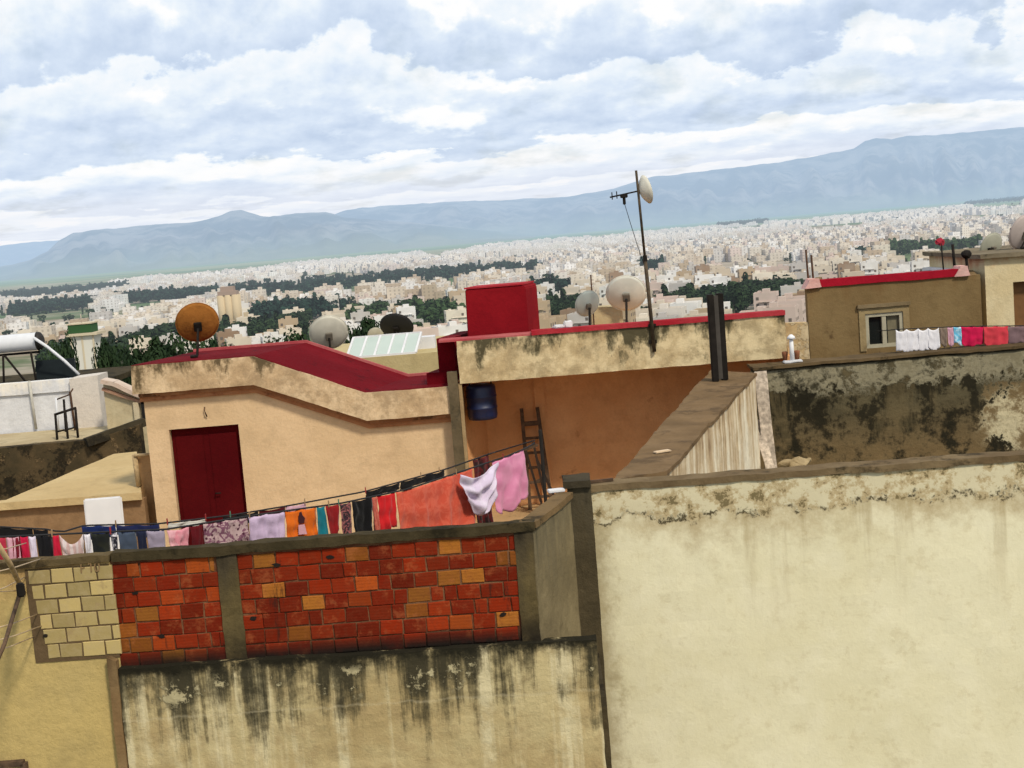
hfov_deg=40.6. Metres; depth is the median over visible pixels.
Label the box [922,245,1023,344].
cream house
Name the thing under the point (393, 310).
town house
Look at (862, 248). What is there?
distant wood
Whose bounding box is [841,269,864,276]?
town house
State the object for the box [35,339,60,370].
tree
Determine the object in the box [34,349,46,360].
tree
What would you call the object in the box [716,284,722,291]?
cypress tree
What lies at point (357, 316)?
town house
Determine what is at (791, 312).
town house
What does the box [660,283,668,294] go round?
cypress tree
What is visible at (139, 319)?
town house
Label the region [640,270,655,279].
town house
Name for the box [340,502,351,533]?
hanging scarf
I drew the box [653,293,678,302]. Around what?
town house
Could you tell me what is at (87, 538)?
hanging cloth
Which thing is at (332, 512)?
hanging cloth
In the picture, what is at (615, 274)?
town house
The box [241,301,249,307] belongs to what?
town house
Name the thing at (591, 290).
thin rod
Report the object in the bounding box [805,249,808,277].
steel rod
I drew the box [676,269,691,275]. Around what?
town house
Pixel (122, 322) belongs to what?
town house
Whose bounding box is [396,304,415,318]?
town house
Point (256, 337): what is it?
town house
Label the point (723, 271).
town house
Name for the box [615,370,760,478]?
courtyard wall
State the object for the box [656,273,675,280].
town house
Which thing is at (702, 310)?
town house
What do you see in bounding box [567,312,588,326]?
town house
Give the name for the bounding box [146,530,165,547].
hanging shirt
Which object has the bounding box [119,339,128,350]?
tree
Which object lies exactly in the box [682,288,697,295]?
tree
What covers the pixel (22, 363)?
ground
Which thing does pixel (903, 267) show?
town house
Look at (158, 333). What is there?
tree
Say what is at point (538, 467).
broken frame
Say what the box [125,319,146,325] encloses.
town house
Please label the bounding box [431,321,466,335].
town house
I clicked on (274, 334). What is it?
town house
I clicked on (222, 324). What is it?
distant wood
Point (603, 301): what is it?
town house
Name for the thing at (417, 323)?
pine tree
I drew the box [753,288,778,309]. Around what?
town house
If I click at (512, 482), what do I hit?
hanging towel
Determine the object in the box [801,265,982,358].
olive house
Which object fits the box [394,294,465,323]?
distant wood
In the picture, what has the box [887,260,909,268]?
town house
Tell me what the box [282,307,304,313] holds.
town house
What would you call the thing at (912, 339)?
hanging shirt
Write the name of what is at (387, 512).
hanging cloth
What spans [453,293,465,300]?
town house
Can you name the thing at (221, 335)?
town house
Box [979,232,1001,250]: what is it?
satellite dish
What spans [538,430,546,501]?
line post
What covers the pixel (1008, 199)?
distant wood
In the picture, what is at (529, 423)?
wooden ladder
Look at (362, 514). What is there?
hanging trousers
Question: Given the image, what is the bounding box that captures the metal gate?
[54,407,78,439]
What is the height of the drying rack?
1.052 m
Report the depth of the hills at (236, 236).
9272.31 m
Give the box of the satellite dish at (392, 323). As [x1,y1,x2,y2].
[380,313,413,333]
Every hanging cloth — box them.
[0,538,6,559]
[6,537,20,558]
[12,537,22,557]
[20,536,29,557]
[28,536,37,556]
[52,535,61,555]
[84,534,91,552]
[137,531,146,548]
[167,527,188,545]
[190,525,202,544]
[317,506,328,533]
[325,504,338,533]
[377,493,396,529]
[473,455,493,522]
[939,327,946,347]
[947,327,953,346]
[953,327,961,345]
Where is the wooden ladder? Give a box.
[520,407,551,509]
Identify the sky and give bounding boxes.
[0,0,1023,245]
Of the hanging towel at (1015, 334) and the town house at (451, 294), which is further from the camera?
the town house at (451, 294)
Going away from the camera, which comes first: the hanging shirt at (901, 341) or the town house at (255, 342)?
the hanging shirt at (901, 341)
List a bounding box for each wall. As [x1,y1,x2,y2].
[0,551,128,767]
[100,378,148,452]
[110,519,540,665]
[118,634,606,767]
[519,492,580,639]
[591,450,1023,767]
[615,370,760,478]
[747,342,1023,468]
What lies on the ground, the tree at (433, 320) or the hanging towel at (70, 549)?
the tree at (433, 320)
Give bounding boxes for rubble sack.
[778,456,810,466]
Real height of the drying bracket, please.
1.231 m
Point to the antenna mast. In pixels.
(644, 188)
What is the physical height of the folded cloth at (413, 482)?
0.135 m
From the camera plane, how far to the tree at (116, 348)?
117.22 m
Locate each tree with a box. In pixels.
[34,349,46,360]
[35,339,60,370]
[40,346,61,359]
[56,328,79,369]
[91,337,125,382]
[107,331,115,342]
[109,349,134,385]
[111,337,158,366]
[116,334,128,341]
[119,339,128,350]
[121,336,170,364]
[123,330,185,364]
[124,331,141,338]
[142,325,148,331]
[148,330,166,336]
[149,332,209,356]
[151,328,168,336]
[200,338,234,347]
[243,326,253,335]
[250,326,260,335]
[256,321,261,332]
[261,327,275,332]
[264,330,299,342]
[276,325,310,341]
[296,322,309,333]
[344,315,380,343]
[413,321,422,326]
[421,309,434,322]
[429,307,448,323]
[438,309,447,321]
[551,308,559,314]
[552,304,564,312]
[554,294,558,303]
[565,301,575,308]
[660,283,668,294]
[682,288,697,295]
[691,292,701,297]
[698,293,714,302]
[700,288,722,301]
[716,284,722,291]
[716,292,732,301]
[723,288,744,312]
[728,280,734,305]
[733,283,743,312]
[739,282,752,288]
[740,289,752,307]
[748,289,761,302]
[751,284,762,289]
[757,284,776,289]
[760,281,777,287]
[770,287,779,290]
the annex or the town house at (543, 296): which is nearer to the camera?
the annex
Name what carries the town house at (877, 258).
on the ground
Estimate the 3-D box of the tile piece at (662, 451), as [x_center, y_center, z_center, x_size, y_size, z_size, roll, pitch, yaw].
[1.730,0.776,15.937,0.200,0.020,0.090,-7,7,-23]
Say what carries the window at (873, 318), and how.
in the olive house at (850, 315)
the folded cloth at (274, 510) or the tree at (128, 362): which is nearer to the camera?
the folded cloth at (274, 510)
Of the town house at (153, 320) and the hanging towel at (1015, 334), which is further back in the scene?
the town house at (153, 320)
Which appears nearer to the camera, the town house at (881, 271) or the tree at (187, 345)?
the tree at (187, 345)
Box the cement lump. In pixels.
[551,320,572,328]
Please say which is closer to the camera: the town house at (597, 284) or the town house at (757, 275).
the town house at (757, 275)
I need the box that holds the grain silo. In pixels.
[217,286,248,322]
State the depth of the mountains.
12189.91 m
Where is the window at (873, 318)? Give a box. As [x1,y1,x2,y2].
[857,301,910,351]
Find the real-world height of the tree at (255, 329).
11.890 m
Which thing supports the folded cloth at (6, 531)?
hanging from the clothes line at (261, 509)
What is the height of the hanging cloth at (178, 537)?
0.243 m
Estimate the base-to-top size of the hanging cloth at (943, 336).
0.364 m
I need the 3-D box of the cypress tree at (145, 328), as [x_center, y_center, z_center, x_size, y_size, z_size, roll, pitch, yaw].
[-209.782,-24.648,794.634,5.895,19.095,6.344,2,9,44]
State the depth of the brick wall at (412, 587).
12.85 m
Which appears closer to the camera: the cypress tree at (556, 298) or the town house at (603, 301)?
the town house at (603, 301)
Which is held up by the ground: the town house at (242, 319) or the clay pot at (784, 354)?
the town house at (242, 319)
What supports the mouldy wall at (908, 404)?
on the ground
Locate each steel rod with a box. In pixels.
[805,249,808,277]
[810,255,813,277]
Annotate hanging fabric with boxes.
[203,517,248,543]
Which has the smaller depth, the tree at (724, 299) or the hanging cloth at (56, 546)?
the hanging cloth at (56, 546)
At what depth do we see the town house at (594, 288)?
989.83 m
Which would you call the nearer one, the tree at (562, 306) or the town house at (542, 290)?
the tree at (562, 306)
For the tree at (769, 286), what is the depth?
780.39 m
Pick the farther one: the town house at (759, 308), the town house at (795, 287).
the town house at (795, 287)
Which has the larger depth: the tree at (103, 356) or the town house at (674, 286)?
the town house at (674, 286)
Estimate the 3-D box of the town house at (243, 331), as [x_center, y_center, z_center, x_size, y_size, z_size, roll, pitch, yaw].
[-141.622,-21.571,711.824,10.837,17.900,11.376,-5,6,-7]
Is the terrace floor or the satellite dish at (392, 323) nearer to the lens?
the terrace floor
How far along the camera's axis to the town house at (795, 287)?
741.81 m
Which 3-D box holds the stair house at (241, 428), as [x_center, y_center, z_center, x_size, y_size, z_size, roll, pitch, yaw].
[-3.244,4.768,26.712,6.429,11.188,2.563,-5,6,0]
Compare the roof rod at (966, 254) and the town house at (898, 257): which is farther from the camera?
the town house at (898, 257)
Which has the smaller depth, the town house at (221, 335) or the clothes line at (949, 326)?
the clothes line at (949, 326)
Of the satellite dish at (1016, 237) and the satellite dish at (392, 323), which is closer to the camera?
the satellite dish at (1016, 237)
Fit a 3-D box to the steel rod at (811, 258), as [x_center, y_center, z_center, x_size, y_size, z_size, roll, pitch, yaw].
[6.149,-2.282,28.276,0.058,0.717,0.044,-5,6,0]
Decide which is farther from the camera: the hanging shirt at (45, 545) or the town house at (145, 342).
the town house at (145, 342)
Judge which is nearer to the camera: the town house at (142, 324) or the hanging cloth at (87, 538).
the hanging cloth at (87, 538)
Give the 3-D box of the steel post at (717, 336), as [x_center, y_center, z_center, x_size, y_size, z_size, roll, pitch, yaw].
[3.307,-0.750,22.258,0.381,1.404,0.159,-10,9,-42]
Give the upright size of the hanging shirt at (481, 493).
0.581 m
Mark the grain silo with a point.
(229, 300)
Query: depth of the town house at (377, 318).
767.75 m
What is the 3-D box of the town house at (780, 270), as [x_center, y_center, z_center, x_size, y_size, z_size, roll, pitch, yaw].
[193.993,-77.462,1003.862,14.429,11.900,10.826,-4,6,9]
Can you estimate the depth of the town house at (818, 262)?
969.26 m
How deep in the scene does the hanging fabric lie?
14.26 m
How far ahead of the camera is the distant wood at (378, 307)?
894.38 m
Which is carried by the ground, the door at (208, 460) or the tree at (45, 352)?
the tree at (45, 352)
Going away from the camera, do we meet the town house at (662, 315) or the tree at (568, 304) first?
the town house at (662, 315)
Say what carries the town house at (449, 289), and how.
on the ground
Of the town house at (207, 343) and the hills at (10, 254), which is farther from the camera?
the hills at (10, 254)
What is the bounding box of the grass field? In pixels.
[896,253,910,261]
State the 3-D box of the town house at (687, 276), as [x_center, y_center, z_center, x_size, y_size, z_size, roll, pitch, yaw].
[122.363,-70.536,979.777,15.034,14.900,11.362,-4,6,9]
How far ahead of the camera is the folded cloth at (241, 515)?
15.99 m
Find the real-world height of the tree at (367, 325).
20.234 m
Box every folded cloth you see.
[0,528,32,537]
[33,529,47,536]
[82,526,115,539]
[116,524,159,537]
[168,519,205,527]
[223,512,257,522]
[259,507,284,515]
[286,504,305,511]
[366,483,399,496]
[400,470,444,489]
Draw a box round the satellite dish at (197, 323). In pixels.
[175,303,218,357]
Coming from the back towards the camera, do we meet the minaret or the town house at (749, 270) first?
the town house at (749, 270)
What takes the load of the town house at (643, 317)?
on the ground
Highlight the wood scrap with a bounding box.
[590,478,612,483]
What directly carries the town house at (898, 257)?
on the ground
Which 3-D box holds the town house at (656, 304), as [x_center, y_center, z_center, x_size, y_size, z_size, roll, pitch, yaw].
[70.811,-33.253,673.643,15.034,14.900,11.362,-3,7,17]
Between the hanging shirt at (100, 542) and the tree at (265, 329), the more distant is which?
the tree at (265, 329)
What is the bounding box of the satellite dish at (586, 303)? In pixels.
[575,290,598,324]
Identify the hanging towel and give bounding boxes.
[59,535,83,554]
[285,508,317,536]
[372,496,379,529]
[396,468,474,528]
[492,450,528,513]
[961,327,983,346]
[983,326,1007,345]
[1008,326,1023,343]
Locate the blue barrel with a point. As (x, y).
(482, 405)
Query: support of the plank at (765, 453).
attached to the courtyard wall at (708, 425)
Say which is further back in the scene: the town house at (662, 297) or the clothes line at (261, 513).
the town house at (662, 297)
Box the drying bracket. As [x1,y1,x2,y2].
[0,543,41,658]
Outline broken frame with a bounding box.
[524,442,553,504]
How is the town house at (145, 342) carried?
on the ground
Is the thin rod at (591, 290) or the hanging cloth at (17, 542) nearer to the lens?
the hanging cloth at (17, 542)
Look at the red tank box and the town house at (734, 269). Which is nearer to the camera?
the red tank box
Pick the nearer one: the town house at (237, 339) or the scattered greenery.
the town house at (237, 339)
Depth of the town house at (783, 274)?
895.00 m
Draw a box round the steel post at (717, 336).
[706,293,727,381]
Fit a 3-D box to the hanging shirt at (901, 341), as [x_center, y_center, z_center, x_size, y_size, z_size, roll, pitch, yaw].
[6.846,-0.755,24.290,0.209,0.416,0.030,-5,6,0]
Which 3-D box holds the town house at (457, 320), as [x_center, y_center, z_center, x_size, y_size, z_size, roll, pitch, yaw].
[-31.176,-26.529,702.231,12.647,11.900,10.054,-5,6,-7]
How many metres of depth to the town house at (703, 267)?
1063.05 m
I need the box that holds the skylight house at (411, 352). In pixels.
[334,331,446,373]
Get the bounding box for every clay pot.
[782,351,787,359]
[794,350,799,358]
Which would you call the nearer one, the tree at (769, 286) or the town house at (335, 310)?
the tree at (769, 286)
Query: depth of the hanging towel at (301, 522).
14.72 m
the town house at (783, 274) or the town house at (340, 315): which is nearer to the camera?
the town house at (340, 315)
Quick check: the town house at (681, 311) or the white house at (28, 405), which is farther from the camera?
the town house at (681, 311)
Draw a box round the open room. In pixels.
[439,310,809,520]
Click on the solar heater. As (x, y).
(60, 367)
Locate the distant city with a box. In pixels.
[0,199,1023,336]
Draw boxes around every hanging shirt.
[36,535,52,556]
[91,533,110,551]
[118,532,137,548]
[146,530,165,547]
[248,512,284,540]
[459,462,498,515]
[896,329,907,351]
[907,329,918,351]
[918,329,929,350]
[928,328,939,349]
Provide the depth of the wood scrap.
14.35 m
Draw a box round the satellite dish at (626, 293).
[606,275,646,321]
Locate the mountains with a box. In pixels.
[336,127,1023,235]
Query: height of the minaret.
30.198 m
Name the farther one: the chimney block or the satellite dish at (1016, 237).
the satellite dish at (1016, 237)
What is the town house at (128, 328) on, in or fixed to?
on the ground
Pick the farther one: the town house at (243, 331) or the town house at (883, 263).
the town house at (883, 263)
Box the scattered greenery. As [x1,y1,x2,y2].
[0,203,1019,334]
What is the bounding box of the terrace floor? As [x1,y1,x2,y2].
[475,504,539,522]
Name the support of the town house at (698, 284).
on the ground
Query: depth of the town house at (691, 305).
663.36 m
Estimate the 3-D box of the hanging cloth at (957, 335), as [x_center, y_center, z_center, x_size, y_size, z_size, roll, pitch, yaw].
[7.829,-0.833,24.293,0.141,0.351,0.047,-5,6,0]
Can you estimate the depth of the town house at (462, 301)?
997.87 m
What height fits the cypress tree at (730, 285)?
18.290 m
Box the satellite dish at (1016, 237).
[1008,215,1023,248]
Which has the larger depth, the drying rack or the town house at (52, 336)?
the town house at (52, 336)
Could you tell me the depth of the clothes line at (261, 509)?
16.07 m
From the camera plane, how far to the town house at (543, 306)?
728.43 m
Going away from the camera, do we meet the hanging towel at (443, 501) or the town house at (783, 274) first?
the hanging towel at (443, 501)
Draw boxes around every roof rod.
[935,238,944,269]
[951,244,955,265]
[961,250,971,269]
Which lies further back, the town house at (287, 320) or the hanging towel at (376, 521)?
the town house at (287, 320)
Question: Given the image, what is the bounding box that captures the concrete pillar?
[562,473,611,767]
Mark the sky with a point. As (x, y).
(114, 114)
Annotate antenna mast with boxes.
[610,170,656,351]
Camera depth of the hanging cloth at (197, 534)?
14.09 m
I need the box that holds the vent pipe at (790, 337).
[783,334,802,363]
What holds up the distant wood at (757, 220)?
on the ground
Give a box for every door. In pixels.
[171,424,249,544]
[1013,281,1023,326]
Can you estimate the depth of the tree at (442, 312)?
796.84 m
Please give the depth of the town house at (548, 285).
952.93 m
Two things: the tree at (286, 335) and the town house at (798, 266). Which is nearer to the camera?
the tree at (286, 335)
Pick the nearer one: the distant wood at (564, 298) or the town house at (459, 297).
the distant wood at (564, 298)
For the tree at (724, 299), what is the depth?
764.02 m
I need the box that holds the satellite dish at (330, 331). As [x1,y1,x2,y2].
[309,315,347,348]
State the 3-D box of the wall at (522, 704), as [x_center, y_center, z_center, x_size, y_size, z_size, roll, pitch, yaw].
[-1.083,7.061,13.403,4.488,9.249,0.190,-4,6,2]
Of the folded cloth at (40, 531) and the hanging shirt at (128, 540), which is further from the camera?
the folded cloth at (40, 531)
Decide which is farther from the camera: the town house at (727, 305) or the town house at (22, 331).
the town house at (22, 331)
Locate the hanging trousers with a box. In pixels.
[352,497,372,531]
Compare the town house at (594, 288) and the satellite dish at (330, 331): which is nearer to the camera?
the satellite dish at (330, 331)
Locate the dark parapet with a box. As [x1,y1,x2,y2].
[0,418,145,499]
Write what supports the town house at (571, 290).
on the ground
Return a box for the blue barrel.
[466,381,497,420]
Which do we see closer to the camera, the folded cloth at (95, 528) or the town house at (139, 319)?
the folded cloth at (95, 528)
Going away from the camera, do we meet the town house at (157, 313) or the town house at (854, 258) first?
the town house at (854, 258)
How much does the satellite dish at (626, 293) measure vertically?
1.506 m
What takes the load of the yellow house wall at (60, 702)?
on the ground
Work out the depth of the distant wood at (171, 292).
1768.87 m
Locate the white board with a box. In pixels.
[83,496,124,552]
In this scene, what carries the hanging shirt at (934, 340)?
hanging from the clothes line at (949, 326)
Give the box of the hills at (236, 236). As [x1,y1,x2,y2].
[0,210,534,280]
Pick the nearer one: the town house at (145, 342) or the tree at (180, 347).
the tree at (180, 347)
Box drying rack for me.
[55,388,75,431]
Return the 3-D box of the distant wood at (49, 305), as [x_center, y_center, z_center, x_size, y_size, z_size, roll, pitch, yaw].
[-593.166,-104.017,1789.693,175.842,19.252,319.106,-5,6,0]
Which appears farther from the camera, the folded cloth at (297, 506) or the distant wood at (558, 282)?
the distant wood at (558, 282)
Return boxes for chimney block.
[591,305,622,324]
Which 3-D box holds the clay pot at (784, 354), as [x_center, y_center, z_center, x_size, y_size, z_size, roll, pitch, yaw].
[4.780,-0.493,24.214,0.110,0.150,0.110,-5,6,0]
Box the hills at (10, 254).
[0,240,58,266]
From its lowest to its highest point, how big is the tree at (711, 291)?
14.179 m
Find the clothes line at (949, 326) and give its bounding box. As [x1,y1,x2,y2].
[878,325,1023,330]
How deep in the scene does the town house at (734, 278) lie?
1014.47 m
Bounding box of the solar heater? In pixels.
[0,332,79,382]
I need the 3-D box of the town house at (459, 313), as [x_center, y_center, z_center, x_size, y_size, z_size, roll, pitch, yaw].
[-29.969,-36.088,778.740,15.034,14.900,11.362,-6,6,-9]
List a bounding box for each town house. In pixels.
[17,326,35,333]
[37,334,58,353]
[52,322,67,329]
[56,327,65,336]
[58,330,67,337]
[98,320,116,327]
[98,326,118,341]
[117,319,138,329]
[119,324,139,336]
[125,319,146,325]
[126,316,145,320]
[128,335,150,353]
[136,322,157,328]
[143,314,161,323]
[148,316,168,324]
[150,312,164,317]
[159,332,182,350]
[190,336,213,349]
[216,328,239,346]
[224,334,250,345]
[225,324,246,336]
[236,314,259,324]
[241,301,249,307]
[250,332,269,340]
[251,341,260,343]
[252,334,261,340]
[260,332,285,343]
[276,325,302,340]
[278,316,298,328]
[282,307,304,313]
[322,308,344,315]
[323,311,344,317]
[343,320,360,343]
[344,304,364,310]
[350,309,369,322]
[370,311,387,318]
[373,312,391,327]
[387,303,401,311]
[391,305,399,312]
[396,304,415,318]
[408,317,423,323]
[413,325,438,335]
[417,323,436,327]
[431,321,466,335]
[437,319,462,324]
[444,306,466,323]
[445,287,463,295]
[448,288,464,301]
[451,298,465,307]
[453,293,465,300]
[536,285,547,293]
[537,292,545,300]
[538,298,550,315]
[539,282,554,295]
[539,312,566,324]
[539,314,555,328]
[560,308,575,318]
[563,284,579,296]
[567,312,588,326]
[573,278,590,285]
[580,286,592,292]
[581,285,596,292]
[593,282,605,289]
[599,284,607,297]
[599,295,609,305]
[609,270,622,282]
[622,309,635,321]
[635,306,658,316]
[636,313,648,321]
[637,275,650,282]
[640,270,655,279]
[641,300,672,307]
[644,280,662,294]
[649,268,658,275]
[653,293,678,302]
[653,312,678,319]
[654,303,686,317]
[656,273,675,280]
[668,278,690,283]
[668,280,688,292]
[670,298,701,313]
[673,273,694,283]
[675,295,702,307]
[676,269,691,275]
[684,310,707,316]
[694,264,709,272]
[694,282,707,286]
[694,308,706,312]
[695,272,713,281]
[703,301,730,308]
[710,274,727,286]
[715,267,730,277]
[724,309,731,313]
[731,265,746,276]
[731,276,739,281]
[737,266,754,281]
[739,306,764,312]
[752,270,772,279]
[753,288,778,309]
[754,265,770,271]
[763,302,798,321]
[768,264,788,271]
[772,268,788,273]
[772,271,793,275]
[772,296,805,321]
[774,273,796,279]
[780,282,802,295]
[782,291,804,295]
[784,293,805,308]
[791,260,805,271]
[794,269,818,282]
[809,263,831,274]
[813,259,828,265]
[819,271,837,278]
[828,256,843,265]
[832,258,848,272]
[837,261,854,277]
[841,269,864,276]
[844,253,861,264]
[859,260,877,275]
[868,255,886,260]
[878,267,899,273]
[880,258,898,269]
[884,268,905,273]
[885,254,904,260]
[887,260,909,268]
[896,262,909,271]
[910,258,929,271]
[913,250,928,260]
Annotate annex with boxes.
[0,452,156,556]
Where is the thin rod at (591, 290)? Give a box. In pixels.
[590,275,594,324]
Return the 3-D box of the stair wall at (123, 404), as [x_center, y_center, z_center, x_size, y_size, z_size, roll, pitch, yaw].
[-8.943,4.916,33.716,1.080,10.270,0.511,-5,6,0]
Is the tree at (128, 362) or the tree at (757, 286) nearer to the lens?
the tree at (128, 362)
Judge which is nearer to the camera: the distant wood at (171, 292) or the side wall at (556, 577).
the side wall at (556, 577)
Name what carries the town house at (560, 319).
on the ground
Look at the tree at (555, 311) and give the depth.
754.14 m
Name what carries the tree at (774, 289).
on the ground
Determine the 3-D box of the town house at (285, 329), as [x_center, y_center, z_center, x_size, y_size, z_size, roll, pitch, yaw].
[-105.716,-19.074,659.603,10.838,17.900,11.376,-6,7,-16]
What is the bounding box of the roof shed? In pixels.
[922,267,952,270]
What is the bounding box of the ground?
[0,197,1022,375]
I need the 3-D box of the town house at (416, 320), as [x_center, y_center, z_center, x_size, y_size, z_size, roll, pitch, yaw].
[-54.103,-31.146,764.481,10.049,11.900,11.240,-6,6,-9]
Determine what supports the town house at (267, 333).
on the ground
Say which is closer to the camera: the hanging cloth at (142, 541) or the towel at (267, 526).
the hanging cloth at (142, 541)
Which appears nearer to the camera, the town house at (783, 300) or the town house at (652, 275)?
the town house at (783, 300)
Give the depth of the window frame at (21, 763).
13.04 m
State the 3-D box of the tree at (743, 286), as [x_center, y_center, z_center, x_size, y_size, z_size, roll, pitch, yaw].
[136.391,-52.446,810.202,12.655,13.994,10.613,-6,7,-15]
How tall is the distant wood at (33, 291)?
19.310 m
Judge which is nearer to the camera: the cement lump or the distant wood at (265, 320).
the cement lump
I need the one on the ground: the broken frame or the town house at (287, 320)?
the town house at (287, 320)
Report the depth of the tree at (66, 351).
111.45 m
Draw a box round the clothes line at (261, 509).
[0,440,534,531]
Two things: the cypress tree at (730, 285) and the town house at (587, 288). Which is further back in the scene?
the town house at (587, 288)
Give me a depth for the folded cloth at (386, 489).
17.02 m
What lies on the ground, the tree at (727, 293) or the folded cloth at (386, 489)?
the tree at (727, 293)
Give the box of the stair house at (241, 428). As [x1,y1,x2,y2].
[131,331,470,546]
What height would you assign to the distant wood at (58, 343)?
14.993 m
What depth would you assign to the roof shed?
31.97 m
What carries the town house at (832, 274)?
on the ground
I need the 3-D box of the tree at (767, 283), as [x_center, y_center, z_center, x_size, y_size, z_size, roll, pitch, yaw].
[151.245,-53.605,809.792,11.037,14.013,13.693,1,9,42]
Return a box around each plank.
[754,371,776,468]
[758,420,774,468]
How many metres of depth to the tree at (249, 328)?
774.44 m
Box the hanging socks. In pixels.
[111,532,117,550]
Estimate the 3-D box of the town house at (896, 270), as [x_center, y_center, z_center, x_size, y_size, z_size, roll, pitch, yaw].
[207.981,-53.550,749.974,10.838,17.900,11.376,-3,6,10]
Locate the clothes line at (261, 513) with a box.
[0,442,534,537]
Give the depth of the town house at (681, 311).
629.45 m
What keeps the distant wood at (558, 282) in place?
on the ground
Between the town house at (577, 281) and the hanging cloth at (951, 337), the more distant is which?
the town house at (577, 281)
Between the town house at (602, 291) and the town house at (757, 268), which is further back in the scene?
the town house at (757, 268)
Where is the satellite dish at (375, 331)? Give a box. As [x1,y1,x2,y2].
[368,327,383,335]
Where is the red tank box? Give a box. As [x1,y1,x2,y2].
[464,281,539,335]
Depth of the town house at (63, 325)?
1002.94 m
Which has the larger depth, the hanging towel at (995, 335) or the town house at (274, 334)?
the town house at (274, 334)
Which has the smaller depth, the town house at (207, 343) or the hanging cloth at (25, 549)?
the hanging cloth at (25, 549)
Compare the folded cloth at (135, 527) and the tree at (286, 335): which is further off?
the tree at (286, 335)
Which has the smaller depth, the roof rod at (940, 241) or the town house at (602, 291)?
the roof rod at (940, 241)
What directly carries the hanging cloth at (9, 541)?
hanging from the clothes line at (261, 513)
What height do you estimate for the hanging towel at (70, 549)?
0.374 m
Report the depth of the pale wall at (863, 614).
14.32 m
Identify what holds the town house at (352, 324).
on the ground
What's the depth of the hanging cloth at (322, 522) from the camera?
14.89 m
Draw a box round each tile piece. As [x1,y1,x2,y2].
[547,487,564,492]
[653,449,670,453]
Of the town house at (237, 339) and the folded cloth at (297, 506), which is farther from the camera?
the town house at (237, 339)
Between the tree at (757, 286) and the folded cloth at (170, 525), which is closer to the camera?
the folded cloth at (170, 525)
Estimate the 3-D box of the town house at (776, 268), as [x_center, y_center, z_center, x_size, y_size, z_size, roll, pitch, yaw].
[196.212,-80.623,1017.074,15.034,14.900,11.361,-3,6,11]
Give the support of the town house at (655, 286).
on the ground
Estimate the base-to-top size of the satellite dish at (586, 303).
1.287 m
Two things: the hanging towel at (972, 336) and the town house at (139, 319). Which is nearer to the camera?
the hanging towel at (972, 336)
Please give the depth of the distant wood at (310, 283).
1766.57 m
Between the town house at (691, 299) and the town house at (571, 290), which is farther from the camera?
the town house at (571, 290)
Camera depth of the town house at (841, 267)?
895.44 m
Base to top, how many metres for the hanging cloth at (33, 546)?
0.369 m
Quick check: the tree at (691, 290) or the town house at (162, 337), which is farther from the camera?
the tree at (691, 290)
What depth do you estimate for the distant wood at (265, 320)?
878.42 m
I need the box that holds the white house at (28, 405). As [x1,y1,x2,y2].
[0,366,130,433]
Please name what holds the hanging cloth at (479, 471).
hanging from the clothes line at (261, 509)
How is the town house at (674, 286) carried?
on the ground
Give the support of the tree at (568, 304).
on the ground
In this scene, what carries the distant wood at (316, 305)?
on the ground
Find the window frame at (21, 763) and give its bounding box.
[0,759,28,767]
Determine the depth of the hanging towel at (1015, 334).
24.30 m
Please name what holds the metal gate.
on the dark parapet
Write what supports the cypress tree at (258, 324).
on the ground
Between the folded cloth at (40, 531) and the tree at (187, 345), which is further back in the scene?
the tree at (187, 345)
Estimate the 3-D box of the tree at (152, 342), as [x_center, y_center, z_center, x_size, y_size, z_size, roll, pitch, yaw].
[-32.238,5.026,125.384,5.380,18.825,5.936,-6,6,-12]
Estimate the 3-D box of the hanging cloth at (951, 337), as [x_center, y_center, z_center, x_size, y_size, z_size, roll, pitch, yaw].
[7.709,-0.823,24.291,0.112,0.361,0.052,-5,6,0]
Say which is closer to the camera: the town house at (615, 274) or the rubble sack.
the rubble sack
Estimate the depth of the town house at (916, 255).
987.89 m
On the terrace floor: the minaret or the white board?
the white board
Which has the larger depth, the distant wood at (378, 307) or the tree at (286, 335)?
the distant wood at (378, 307)
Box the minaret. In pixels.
[66,314,105,369]
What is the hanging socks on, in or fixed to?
hanging from the clothes line at (261, 513)
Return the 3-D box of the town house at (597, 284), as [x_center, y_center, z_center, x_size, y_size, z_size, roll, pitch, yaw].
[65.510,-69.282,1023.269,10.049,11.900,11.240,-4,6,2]
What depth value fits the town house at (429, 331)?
621.22 m
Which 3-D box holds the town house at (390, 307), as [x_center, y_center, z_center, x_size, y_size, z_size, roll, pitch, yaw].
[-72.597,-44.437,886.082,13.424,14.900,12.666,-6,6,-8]
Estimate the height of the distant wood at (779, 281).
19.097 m
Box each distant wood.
[0,279,129,297]
[6,293,97,314]
[47,335,118,345]
[114,282,218,302]
[139,314,246,331]
[228,259,542,293]
[247,292,349,317]
[247,308,313,332]
[341,300,389,319]
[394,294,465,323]
[528,273,570,291]
[537,288,580,304]
[637,254,663,269]
[669,272,802,294]
[716,217,768,224]
[848,245,871,254]
[884,234,981,254]
[963,196,1023,204]
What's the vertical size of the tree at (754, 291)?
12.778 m
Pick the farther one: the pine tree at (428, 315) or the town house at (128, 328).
the town house at (128, 328)
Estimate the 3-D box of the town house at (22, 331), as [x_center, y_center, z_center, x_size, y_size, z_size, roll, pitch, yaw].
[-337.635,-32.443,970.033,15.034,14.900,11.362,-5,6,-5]
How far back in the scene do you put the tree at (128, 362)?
111.33 m
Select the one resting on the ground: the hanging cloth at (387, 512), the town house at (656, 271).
the town house at (656, 271)

